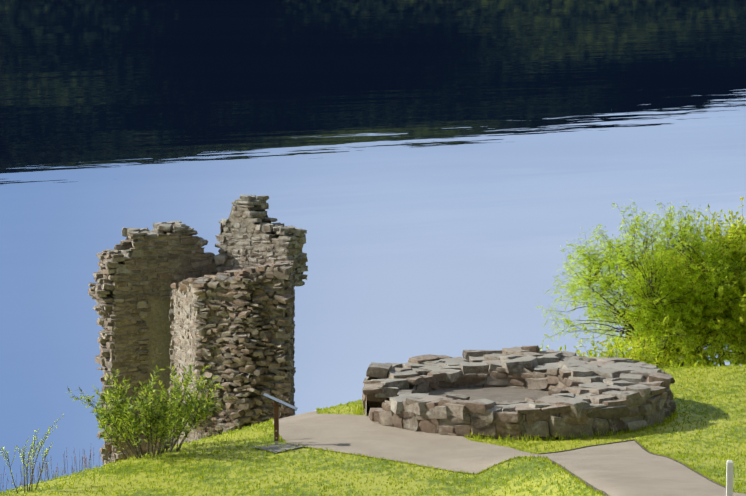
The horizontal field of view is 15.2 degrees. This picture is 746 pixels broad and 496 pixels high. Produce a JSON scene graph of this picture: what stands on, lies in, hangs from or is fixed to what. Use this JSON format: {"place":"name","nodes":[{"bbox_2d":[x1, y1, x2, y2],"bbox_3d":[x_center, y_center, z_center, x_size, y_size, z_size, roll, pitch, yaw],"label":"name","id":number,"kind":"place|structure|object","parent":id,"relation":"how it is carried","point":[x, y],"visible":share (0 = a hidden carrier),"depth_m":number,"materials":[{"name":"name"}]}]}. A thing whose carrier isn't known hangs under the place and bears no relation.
{"place":"outdoors","nodes":[
{"label":"outdoors","id":0,"kind":"place"},
{"bbox_2d":[254,443,302,452],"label":"stone slab","id":1,"kind":"structure","parent":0,"point":[277,448],"depth_m":58.43,"materials":[{"name":"grey stone"}]},
{"bbox_2d":[0,0,745,491],"bbox_3d":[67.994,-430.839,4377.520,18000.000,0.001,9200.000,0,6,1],"label":"loch water","id":2,"kind":"structure","parent":0,"point":[450,178],"depth_m":276.94,"materials":[{"name":"blue liquid"}]},
{"bbox_2d":[0,364,745,495],"bbox_3d":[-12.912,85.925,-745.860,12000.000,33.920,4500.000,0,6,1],"label":"terrain","id":3,"kind":"structure","parent":0,"point":[430,482],"depth_m":55.89,"materials":[{"name":"green plant"}]},
{"bbox_2d":[0,414,63,493],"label":"shrub","id":4,"kind":"object","parent":3,"relation":"on","point":[33,453],"depth_m":53.99,"materials":[{"name":"green plant"}]},
{"bbox_2d":[1,412,240,491],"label":"grass tufts","id":5,"kind":"object","parent":3,"relation":"on","point":[21,482],"depth_m":58.84,"materials":[{"name":"green plant"}]},
{"bbox_2d":[66,363,234,459],"bbox_3d":[-4.742,3.399,58.307,2.594,2.140,3.711,6,8,43],"label":"bush","id":6,"kind":"object","parent":3,"relation":"on","point":[192,403],"depth_m":58.00,"materials":[{"name":"green plant"}]},
{"bbox_2d":[88,195,307,465],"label":"tower ruin","id":7,"kind":"object","parent":3,"relation":"on","point":[170,294],"visible":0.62,"depth_m":70.69,"materials":[{"name":"stone"}]},
{"bbox_2d":[263,393,297,444],"bbox_3d":[-1.945,3.601,58.712,0.727,1.084,0.362,0,6,1],"label":"lectern sign","id":8,"kind":"object","parent":3,"relation":"on","point":[276,402],"visible":0.98,"depth_m":58.67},
{"bbox_2d":[273,410,745,495],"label":"footpath","id":9,"kind":"structure","parent":3,"relation":"on","point":[630,468],"depth_m":57.31,"materials":[{"name":"grey concrete"}]},
{"bbox_2d":[726,460,732,495],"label":"marker post","id":10,"kind":"object","parent":9,"relation":"on","point":[729,479],"visible":1,"depth_m":45.65,"materials":[{"name":"white paint"}]},
{"bbox_2d":[362,345,675,439],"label":"stone wall","id":11,"kind":"structure","parent":3,"relation":"on","point":[588,395],"depth_m":61.22,"materials":[{"name":"stone"}]},
{"bbox_2d":[540,334,701,368],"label":"bush","id":12,"kind":"object","parent":3,"relation":"on","point":[626,354],"depth_m":72.45,"materials":[{"name":"green plant"}]},
{"bbox_2d":[538,439,725,495],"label":"path edging kerb","id":13,"kind":"structure","parent":3,"relation":"on","point":[605,493],"depth_m":54.20,"materials":[{"name":"grey"}]},
{"bbox_2d":[536,198,745,366],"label":"bush","id":14,"kind":"object","parent":3,"relation":"on","point":[629,275],"depth_m":74.09,"materials":[{"name":"green plant"}]},
{"bbox_2d":[425,387,548,401],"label":"floor","id":15,"kind":"structure","parent":0,"point":[495,394],"depth_m":63.11,"materials":[{"name":"grey stone"}]},
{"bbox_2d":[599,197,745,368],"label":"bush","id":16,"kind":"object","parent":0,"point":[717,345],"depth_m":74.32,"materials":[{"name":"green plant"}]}
]}

